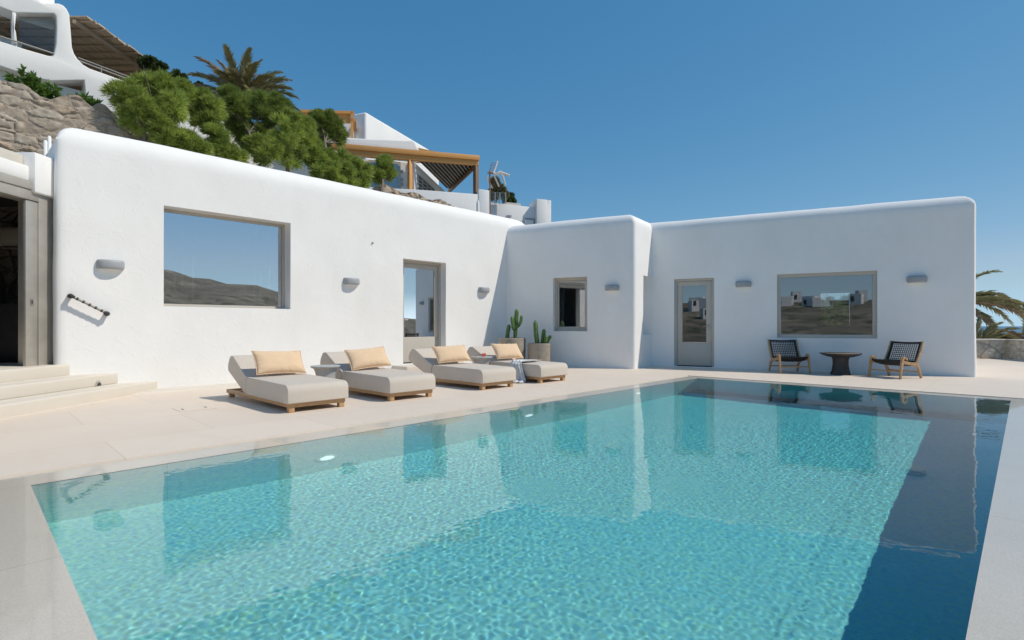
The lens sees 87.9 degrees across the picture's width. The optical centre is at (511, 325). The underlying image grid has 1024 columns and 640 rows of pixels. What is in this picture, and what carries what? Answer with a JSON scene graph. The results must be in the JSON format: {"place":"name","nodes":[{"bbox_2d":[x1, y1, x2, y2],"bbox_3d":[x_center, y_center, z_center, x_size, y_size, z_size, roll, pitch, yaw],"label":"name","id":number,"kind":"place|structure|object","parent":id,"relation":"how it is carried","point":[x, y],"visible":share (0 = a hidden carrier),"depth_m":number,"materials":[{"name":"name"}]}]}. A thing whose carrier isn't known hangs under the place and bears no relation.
{"place":"outdoors","nodes":[
{"label":"outdoors","id":0,"kind":"place"},
{"bbox_2d":[0,359,1023,477],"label":"pool deck","id":1,"kind":"structure","parent":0,"point":[134,426],"depth_m":6.59,"materials":[{"name":"stone"}]},
{"bbox_2d":[0,381,157,418],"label":"entry steps","id":2,"kind":"structure","parent":1,"relation":"on","point":[28,404],"depth_m":6.99,"materials":[{"name":"beige concrete"}]},
{"bbox_2d":[0,373,117,399],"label":"entry steps","id":3,"kind":"structure","parent":2,"relation":"on","point":[18,389],"depth_m":7.15,"materials":[{"name":"beige concrete"}]},
{"bbox_2d":[0,363,69,382],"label":"entry steps","id":4,"kind":"structure","parent":3,"relation":"on","point":[10,372],"depth_m":7.32,"materials":[{"name":"beige concrete"}]},
{"bbox_2d":[0,304,17,361],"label":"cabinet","id":5,"kind":"object","parent":4,"relation":"on","point":[8,332],"visible":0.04,"depth_m":8.35,"materials":[{"name":"black wood"}]},
{"bbox_2d":[0,147,53,365],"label":"entry hall","id":6,"kind":"structure","parent":4,"relation":"on","point":[26,191],"depth_m":7.66,"materials":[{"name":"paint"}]},
{"bbox_2d":[0,270,4,303],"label":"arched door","id":7,"kind":"structure","parent":6,"relation":"in","point":[2,284],"depth_m":9.57,"materials":[{"name":"black"}]},
{"bbox_2d":[0,227,17,249],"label":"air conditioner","id":8,"kind":"object","parent":6,"relation":"attached to","point":[8,238],"visible":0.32,"depth_m":9.33,"materials":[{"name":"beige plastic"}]},
{"bbox_2d":[23,199,37,365],"bbox_3d":[-6.849,-0.606,7.559,0.052,2.349,0.187,0,0,0],"label":"sliding door","id":9,"kind":"structure","parent":6,"relation":"in","point":[30,208],"depth_m":7.54,"materials":[{"name":"wood"}]},
{"bbox_2d":[136,383,238,393],"bbox_3d":[-3.251,1.038,11.050,0.470,0.044,9.500,0,0,44],"label":"wall foot strip","id":10,"kind":"object","parent":1,"relation":"on","point":[172,389],"depth_m":8.79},
{"bbox_2d":[172,405,215,411],"bbox_3d":[-4.037,1.046,6.747,0.400,0.005,0.400,0,0,44],"label":"floor hatch","id":11,"kind":"object","parent":1,"relation":"on","point":[192,408],"visible":1,"depth_m":6.72,"materials":[{"name":"stone"}]},
{"bbox_2d":[226,355,347,412],"bbox_3d":[-3.188,0.740,7.379,2.200,0.620,0.790,0,0,44],"label":"sun lounger","id":12,"kind":"object","parent":1,"relation":"on","point":[290,392],"visible":0.93,"depth_m":6.84,"materials":[{"name":"grey fabric"}]},
{"bbox_2d":[251,350,305,374],"bbox_3d":[-3.293,0.515,7.522,0.700,0.385,0.174,3,-34,-47],"label":"pillow","id":13,"kind":"object","parent":12,"relation":"on","point":[271,362],"visible":1,"depth_m":7.43,"materials":[{"name":"beige fabric"}]},
{"bbox_2d":[310,365,339,378],"bbox_3d":[-2.800,0.823,7.975,0.428,0.454,0.428,0,0,44],"label":"side table","id":14,"kind":"object","parent":1,"relation":"on","point":[328,371],"visible":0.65,"depth_m":7.84,"materials":[{"name":"grey stone"}]},
{"bbox_2d":[320,351,434,400],"bbox_3d":[-2.199,0.740,8.367,2.200,0.620,0.790,0,0,44],"label":"sun lounger","id":15,"kind":"object","parent":1,"relation":"on","point":[390,384],"visible":0.77,"depth_m":7.79,"materials":[{"name":"grey fabric"}]},
{"bbox_2d":[344,346,391,370],"bbox_3d":[-2.304,0.515,8.511,0.700,0.385,0.175,-5,-32,-44],"label":"pillow","id":16,"kind":"object","parent":15,"relation":"on","point":[358,359],"visible":1,"depth_m":8.42,"materials":[{"name":"beige fabric"}]},
{"bbox_2d":[392,364,422,371],"bbox_3d":[-1.929,0.973,12.340,0.680,0.175,1.709,0,0,44],"label":"door step","id":17,"kind":"object","parent":1,"relation":"on","point":[410,367],"depth_m":11.68,"materials":[{"name":"beige concrete"}]},
{"bbox_2d":[409,348,515,389],"bbox_3d":[-0.991,0.740,9.646,2.200,0.620,0.790,0,0,44],"label":"sun lounger","id":18,"kind":"object","parent":1,"relation":"on","point":[481,376],"visible":0.77,"depth_m":9.13,"materials":[{"name":"grey fabric"}]},
{"bbox_2d":[432,345,470,363],"bbox_3d":[-1.110,0.515,9.774,0.700,0.385,0.174,-2,-39,-37],"label":"pillow","id":19,"kind":"object","parent":18,"relation":"on","point":[453,353],"visible":1,"depth_m":9.68,"materials":[{"name":"beige fabric"}]},
{"bbox_2d":[471,356,491,364],"bbox_3d":[-0.592,0.823,10.293,0.428,0.454,0.428,0,0,44],"label":"side table","id":20,"kind":"object","parent":1,"relation":"on","point":[481,360],"visible":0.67,"depth_m":10.16,"materials":[{"name":"grey stone"}]},
{"bbox_2d":[47,128,976,387],"bbox_3d":[0.941,-0.845,14.063,22.381,4.416,9.455,0,0,-11],"label":"white villa","id":21,"kind":"object","parent":1,"relation":"on","point":[224,259],"visible":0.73,"depth_m":11.41,"materials":[{"name":"paint"}]},
{"bbox_2d":[43,140,46,156],"bbox_3d":[-7.511,-2.628,8.550,0.052,0.718,0.052,0,0,44],"label":"vent pipe","id":22,"kind":"object","parent":21,"relation":"attached to","point":[44,147],"visible":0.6,"depth_m":8.53,"materials":[{"name":"white paint"}]},
{"bbox_2d":[47,136,50,153],"bbox_3d":[-7.577,-2.713,8.700,0.052,0.793,0.052,0,0,44],"label":"vent pipe","id":23,"kind":"object","parent":21,"relation":"attached to","point":[48,143],"visible":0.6,"depth_m":8.68,"materials":[{"name":"white paint"}]},
{"bbox_2d":[67,294,109,315],"bbox_3d":[-6.353,-0.314,7.979,0.148,0.329,0.504,0,0,44],"label":"grab rail","id":24,"kind":"object","parent":21,"relation":"attached to","point":[106,313],"visible":1,"depth_m":7.93,"materials":[{"name":"metal"}]},
{"bbox_2d":[96,259,124,269],"bbox_3d":[-6.162,-0.941,8.169,0.137,0.149,0.356,0,0,44],"label":"wall lamp","id":25,"kind":"object","parent":21,"relation":"attached to","point":[107,264],"visible":1,"depth_m":8.11,"materials":[{"name":"grey paint"}]},
{"bbox_2d":[164,208,284,308],"bbox_3d":[-5.208,-1.152,9.688,0.080,1.664,2.105,0,0,44],"label":"window","id":26,"kind":"structure","parent":21,"relation":"in","point":[210,260],"depth_m":9.63,"materials":[{"name":"clear glass"}]},
{"bbox_2d":[343,277,359,284],"bbox_3d":[-3.331,-0.929,11.101,0.137,0.149,0.356,0,0,44],"label":"wall lamp","id":27,"kind":"object","parent":21,"relation":"attached to","point":[350,281],"visible":1,"depth_m":11.02,"materials":[{"name":"grey paint"}]},
{"bbox_2d":[403,263,437,362],"bbox_3d":[-2.202,-0.308,12.681,0.115,2.326,1.110,0,0,44],"label":"door","id":28,"kind":"structure","parent":21,"relation":"in","point":[420,282],"depth_m":12.71,"materials":[{"name":"grey paint"}]},
{"bbox_2d":[478,287,489,292],"bbox_3d":[-0.703,-0.933,13.822,0.137,0.149,0.356,0,0,44],"label":"wall lamp","id":29,"kind":"object","parent":21,"relation":"attached to","point":[483,289],"visible":1,"depth_m":13.74,"materials":[{"name":"grey paint"}]},
{"bbox_2d":[560,283,564,326],"bbox_3d":[1.228,-0.500,14.363,0.442,2.100,0.070,0,0,27],"label":"curtain","id":30,"kind":"object","parent":21,"relation":"hanging from","point":[562,304],"visible":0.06,"depth_m":14.29,"materials":[{"name":"grey fabric"}]},
{"bbox_2d":[555,277,586,330],"bbox_3d":[1.562,-0.556,13.812,0.942,1.394,0.080,0,0,27],"label":"window","id":31,"kind":"structure","parent":21,"relation":"in","point":[578,279],"depth_m":13.89,"materials":[{"name":"grey paint"}]},
{"bbox_2d":[605,285,618,290],"bbox_3d":[2.453,-0.939,13.101,0.356,0.149,0.137,0,0,27],"label":"wall lamp","id":32,"kind":"object","parent":21,"relation":"attached to","point":[611,287],"visible":1,"depth_m":13.04,"materials":[{"name":"grey paint"}]},
{"bbox_2d":[677,281,711,365],"bbox_3d":[4.618,-0.064,13.464,0.836,2.139,0.115,0,0,27],"label":"door","id":33,"kind":"structure","parent":21,"relation":"in","point":[697,354],"depth_m":13.47,"materials":[{"name":"grey paint"}]},
{"bbox_2d":[735,281,750,286],"bbox_3d":[5.583,-1.009,12.822,0.356,0.149,0.137,0,0,27],"label":"wall lamp","id":34,"kind":"object","parent":21,"relation":"attached to","point":[743,284],"visible":1,"depth_m":12.76,"materials":[{"name":"grey paint"}]},
{"bbox_2d":[777,271,876,338],"bbox_3d":[7.182,-0.468,12.187,1.977,1.503,0.080,0,0,27],"label":"window","id":35,"kind":"structure","parent":21,"relation":"in","point":[874,273],"depth_m":12.10,"materials":[{"name":"grey paint"}]},
{"bbox_2d":[819,291,851,326],"bbox_3d":[9.832,-0.506,16.163,0.863,1.083,0.070,0,0,27],"label":"window","id":36,"kind":"structure","parent":21,"relation":"in","point":[850,292],"depth_m":16.10,"materials":[{"name":"grey glass"}]},
{"bbox_2d":[907,275,926,282],"bbox_3d":[8.613,-0.991,11.282,0.356,0.149,0.137,0,0,27],"label":"wall lamp","id":37,"kind":"object","parent":21,"relation":"attached to","point":[918,279],"visible":1,"depth_m":11.23,"materials":[{"name":"grey paint"}]},
{"bbox_2d":[0,376,1023,639],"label":"pool coping","id":38,"kind":"object","parent":1,"relation":"on","point":[40,598],"visible":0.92,"depth_m":2.60,"materials":[{"name":"stone"}]},
{"bbox_2d":[498,338,525,358],"bbox_3d":[0.000,0.677,13.450,0.690,0.745,0.690,0,0,44],"label":"plant pot","id":39,"kind":"object","parent":1,"relation":"on","point":[521,343],"visible":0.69,"depth_m":13.18,"materials":[{"name":"concrete"}]},
{"bbox_2d":[505,309,522,337],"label":"cactus","id":40,"kind":"object","parent":39,"relation":"on","point":[515,325],"visible":0.97,"depth_m":13.40,"materials":[{"name":"green plant"}]},
{"bbox_2d":[467,346,567,382],"bbox_3d":[0.010,0.740,10.686,2.200,0.620,0.790,0,0,44],"label":"sun lounger","id":41,"kind":"object","parent":1,"relation":"on","point":[540,371],"visible":0.48,"depth_m":10.05,"materials":[{"name":"grey fabric"}]},
{"bbox_2d":[491,343,523,358],"bbox_3d":[-0.095,0.515,10.829,0.700,0.385,0.175,2,-39,-40],"label":"pillow","id":42,"kind":"object","parent":41,"relation":"on","point":[504,351],"visible":1,"depth_m":10.72,"materials":[{"name":"beige fabric"}]},
{"bbox_2d":[510,359,539,382],"bbox_3d":[0.198,0.841,10.147,0.423,0.396,1.076,0,0,26],"label":"towel","id":43,"kind":"object","parent":41,"relation":"on","point":[517,366],"visible":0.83,"depth_m":9.94,"materials":[{"name":"white fabric"}]},
{"bbox_2d":[528,343,550,361],"bbox_3d":[0.685,0.743,13.300,0.580,0.615,0.580,0,0,44],"label":"plant pot","id":44,"kind":"object","parent":1,"relation":"on","point":[540,352],"visible":0.77,"depth_m":13.06,"materials":[{"name":"concrete"}]},
{"bbox_2d":[533,320,551,343],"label":"cactus","id":45,"kind":"object","parent":44,"relation":"on","point":[545,339],"visible":0.77,"depth_m":13.25,"materials":[{"name":"green plant"}]},
{"bbox_2d":[767,339,810,373],"bbox_3d":[6.243,0.683,11.995,0.658,0.746,0.721,0,0,5],"label":"lounge chair","id":46,"kind":"object","parent":1,"relation":"on","point":[780,358],"visible":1,"depth_m":12.18,"materials":[{"name":"black fabric"}]},
{"bbox_2d":[821,299,846,324],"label":"garden bush","id":47,"kind":"object","parent":1,"relation":"on","point":[828,312],"visible":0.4,"depth_m":21.86,"materials":[{"name":"green plant"}]},
{"bbox_2d":[822,293,848,324],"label":"garden bush","id":48,"kind":"object","parent":1,"relation":"on","point":[841,318],"visible":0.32,"depth_m":22.94,"materials":[{"name":"green plant"}]},
{"bbox_2d":[819,352,861,374],"bbox_3d":[7.069,0.817,11.430,0.804,0.466,0.804,0,0,44],"label":"coffee table","id":49,"kind":"object","parent":1,"relation":"on","point":[840,362],"visible":1,"depth_m":11.29,"materials":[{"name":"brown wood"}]},
{"bbox_2d":[868,340,923,378],"bbox_3d":[7.826,0.683,10.839,0.721,0.746,0.658,0,0,-21],"label":"lounge chair","id":50,"kind":"object","parent":1,"relation":"on","point":[886,361],"visible":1,"depth_m":10.82,"materials":[{"name":"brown wood"}]},
{"bbox_2d":[976,339,1006,358],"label":"wall","id":51,"kind":"structure","parent":1,"relation":"on","point":[991,348],"depth_m":16.99,"materials":[{"name":"grey stone"}]},
{"bbox_2d":[976,270,1023,330],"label":"palm tree","id":52,"kind":"object","parent":1,"relation":"on","point":[989,299],"visible":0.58,"depth_m":20.73,"materials":[{"name":"green plant"}]},
{"bbox_2d":[976,315,1023,338],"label":"young palm","id":53,"kind":"object","parent":1,"relation":"on","point":[986,333],"visible":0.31,"depth_m":19.41,"materials":[{"name":"green plant"}]},
{"bbox_2d":[1002,317,1023,338],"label":"young palm","id":54,"kind":"object","parent":1,"relation":"on","point":[1014,334],"visible":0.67,"depth_m":18.22,"materials":[{"name":"green plant"}]},
{"bbox_2d":[1006,339,1023,359],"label":"wall","id":55,"kind":"structure","parent":1,"relation":"on","point":[1015,349],"depth_m":16.56,"materials":[{"name":"grey stone"}]},
{"bbox_2d":[0,0,1023,325],"label":"sky","id":56,"kind":"structure","parent":0,"point":[650,111],"materials":[{"name":"blue"}]},
{"bbox_2d":[31,378,1010,639],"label":"pool water","id":57,"kind":"structure","parent":0,"point":[697,508],"depth_m":2.83,"materials":[{"name":"teal liquid"}]},
{"bbox_2d":[978,326,1023,336],"bbox_3d":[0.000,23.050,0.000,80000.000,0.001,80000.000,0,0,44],"label":"sea","id":58,"kind":"structure","parent":0,"point":[1017,330],"depth_m":4650.57,"materials":[{"name":"blue liquid"}]},
{"bbox_3d":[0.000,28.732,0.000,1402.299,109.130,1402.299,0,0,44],"label":"terrain","id":59,"kind":"structure","parent":0,"visible":0},
{"bbox_2d":[0,0,119,115],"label":"house","id":60,"kind":"structure","parent":59,"relation":"on","point":[62,66],"depth_m":14.87,"materials":[{"name":"white paint"}]},
{"bbox_2d":[0,16,145,90],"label":"reed pergola","id":61,"kind":"object","parent":60,"relation":"attached to","point":[93,41],"visible":0.2,"depth_m":16.95,"materials":[{"name":"brown wood"}]},
{"bbox_2d":[78,57,128,78],"bbox_3d":[-11.909,-7.479,16.171,0.036,0.665,2.042,0,0,44],"label":"terrace rail","id":62,"kind":"object","parent":60,"relation":"on","point":[101,68],"visible":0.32,"depth_m":15.82,"materials":[{"name":"metal"}]},
{"bbox_2d":[0,80,153,154],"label":"retaining wall","id":63,"kind":"structure","parent":59,"relation":"on","point":[31,120],"depth_m":11.97,"materials":[{"name":"stone"}]},
{"bbox_2d":[1,63,53,94],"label":"leafy plant","id":64,"kind":"object","parent":63,"relation":"on","point":[29,79],"visible":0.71,"depth_m":11.88,"materials":[{"name":"green plant"}]},
{"bbox_2d":[33,77,62,98],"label":"leafy plant","id":65,"kind":"object","parent":63,"relation":"on","point":[40,91],"visible":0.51,"depth_m":12.17,"materials":[{"name":"green plant"}]},
{"bbox_2d":[67,91,102,105],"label":"leafy plant","id":66,"kind":"object","parent":63,"relation":"on","point":[89,99],"visible":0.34,"depth_m":12.81,"materials":[{"name":"green plant"}]},
{"bbox_2d":[98,66,199,145],"bbox_3d":[-8.984,-5.408,13.305,1.609,2.410,2.247,0,0,44],"label":"feathery shrub","id":67,"kind":"object","parent":59,"relation":"on","point":[151,104],"visible":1,"depth_m":13.01,"materials":[{"name":"green plant"}]},
{"bbox_2d":[136,55,169,72],"bbox_3d":[-12.037,-8.294,17.848,0.841,1.588,0.975,0,0,44],"label":"dark tree","id":68,"kind":"object","parent":59,"relation":"on","point":[147,62],"visible":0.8,"depth_m":17.62,"materials":[{"name":"green plant"}]},
{"bbox_2d":[168,68,202,88],"bbox_3d":[-10.798,-7.563,17.677,0.909,1.717,1.821,0,0,44],"label":"dark tree","id":69,"kind":"object","parent":59,"relation":"on","point":[175,72],"visible":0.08,"depth_m":17.31,"materials":[{"name":"green plant"}]},
{"bbox_2d":[154,126,251,162],"bbox_3d":[-8.009,-4.538,13.849,1.009,1.123,2.340,0,0,44],"label":"feathery shrub","id":70,"kind":"object","parent":59,"relation":"on","point":[187,139],"visible":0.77,"depth_m":13.49,"materials":[{"name":"green plant"}]},
{"bbox_2d":[186,85,231,155],"bbox_3d":[-8.131,-5.368,14.300,1.526,2.304,1.002,0,0,16],"label":"feathery shrub","id":71,"kind":"object","parent":59,"relation":"on","point":[209,113],"visible":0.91,"depth_m":14.10,"materials":[{"name":"green plant"}]},
{"bbox_2d":[186,43,300,129],"bbox_3d":[-9.128,-6.973,18.069,3.883,4.634,2.932,0,0,21],"label":"palm tree","id":72,"kind":"object","parent":59,"relation":"on","point":[242,80],"visible":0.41,"depth_m":17.41,"materials":[{"name":"green plant"}]},
{"bbox_2d":[212,82,294,158],"bbox_3d":[-7.686,-6.040,15.970,2.352,2.560,1.348,0,0,-30],"label":"feathery shrub","id":73,"kind":"object","parent":59,"relation":"on","point":[261,105],"visible":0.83,"depth_m":15.69,"materials":[{"name":"green plant"}]},
{"bbox_2d":[178,110,337,176],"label":"terrace wall","id":74,"kind":"structure","parent":59,"relation":"on","point":[277,166],"depth_m":17.88,"materials":[{"name":"white paint"}]},
{"bbox_2d":[241,106,326,171],"bbox_3d":[-6.699,-5.505,15.709,1.438,2.282,2.337,0,0,30],"label":"feathery shrub","id":75,"kind":"object","parent":59,"relation":"on","point":[292,141],"visible":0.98,"depth_m":15.45,"materials":[{"name":"green plant"}]},
{"bbox_2d":[305,106,349,147],"bbox_3d":[-6.258,-6.273,18.224,1.218,2.336,1.662,0,0,24],"label":"feathery shrub","id":76,"kind":"object","parent":59,"relation":"on","point":[330,126],"visible":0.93,"depth_m":17.96,"materials":[{"name":"green plant"}]},
{"bbox_2d":[301,145,374,188],"bbox_3d":[-5.443,-4.941,16.763,1.290,1.540,2.522,0,0,44],"label":"feathery shrub","id":77,"kind":"object","parent":59,"relation":"on","point":[340,166],"visible":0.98,"depth_m":16.49,"materials":[{"name":"green plant"}]},
{"bbox_2d":[371,152,398,191],"bbox_3d":[-4.497,-5.244,18.521,0.912,1.653,1.121,0,0,44],"label":"feathery shrub","id":78,"kind":"object","parent":59,"relation":"on","point":[384,168],"visible":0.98,"depth_m":18.35,"materials":[{"name":"green plant"}]},
{"bbox_2d":[299,109,479,193],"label":"timber house","id":79,"kind":"structure","parent":59,"relation":"on","point":[370,138],"depth_m":25.83,"materials":[{"name":"white paint"}]},
{"bbox_2d":[369,160,400,188],"bbox_3d":[-6.005,-7.047,25.108,1.449,1.521,0.060,0,0,-15],"label":"window","id":80,"kind":"structure","parent":79,"relation":"in","point":[397,183],"depth_m":25.21,"materials":[{"name":"blue glass"}]},
{"bbox_2d":[372,185,453,206],"bbox_3d":[-3.779,-3.832,20.847,0.598,2.764,3.482,0,0,44],"label":"rubble coping","id":81,"kind":"object","parent":59,"relation":"on","point":[392,190],"visible":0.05,"depth_m":20.36,"materials":[{"name":"stone"}]},
{"bbox_2d":[369,187,488,213],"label":"terrace wall","id":82,"kind":"structure","parent":59,"relation":"on","point":[464,200],"depth_m":25.27,"materials":[{"name":"white paint"}]},
{"bbox_2d":[476,200,478,211],"bbox_3d":[-1.618,-5.346,25.178,0.150,1.220,0.150,0,0,44],"label":"vent pipe","id":83,"kind":"object","parent":59,"relation":"on","point":[477,206],"visible":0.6,"depth_m":25.11,"materials":[{"name":"white paint"}]},
{"bbox_2d":[487,161,509,213],"bbox_3d":[-0.447,-4.725,18.266,0.844,1.921,0.253,0,0,-19],"label":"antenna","id":84,"kind":"object","parent":59,"relation":"on","point":[494,173],"visible":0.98,"depth_m":18.20,"materials":[{"name":"metal"}]},
{"bbox_2d":[488,176,509,202],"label":"roof bush","id":85,"kind":"object","parent":59,"relation":"on","point":[502,189],"visible":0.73,"depth_m":29.97,"materials":[{"name":"green plant"}]},
{"bbox_2d":[494,192,505,203],"bbox_3d":[-0.688,-6.631,27.597,0.800,0.638,0.054,0,0,-15],"label":"glass fence","id":86,"kind":"object","parent":59,"relation":"on","point":[499,197],"visible":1,"depth_m":27.59,"materials":[{"name":"white"}]},
{"bbox_2d":[31,378,1009,485],"bbox_3d":[2.127,2.056,5.376,5.120,1.987,10.051,0,0,44],"label":"pool basin","id":87,"kind":"object","parent":59,"relation":"on","point":[454,417],"visible":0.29,"depth_m":5.53,"materials":[{"name":"tile"}]},
{"bbox_2d":[491,199,550,224],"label":"white house","id":88,"kind":"structure","parent":59,"relation":"on","point":[537,211],"depth_m":28.13,"materials":[{"name":"paint"}]},
{"bbox_2d":[501,192,516,203],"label":"roof bush","id":89,"kind":"object","parent":88,"relation":"on","point":[511,199],"visible":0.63,"depth_m":31.20,"materials":[{"name":"green plant"}]},
{"bbox_2d":[524,218,534,224],"bbox_3d":[0.933,-5.495,28.226,0.593,0.480,0.040,0,0,-15],"label":"window","id":90,"kind":"structure","parent":88,"relation":"in","point":[527,221],"depth_m":28.21,"materials":[{"name":"clear glass"}]}
]}

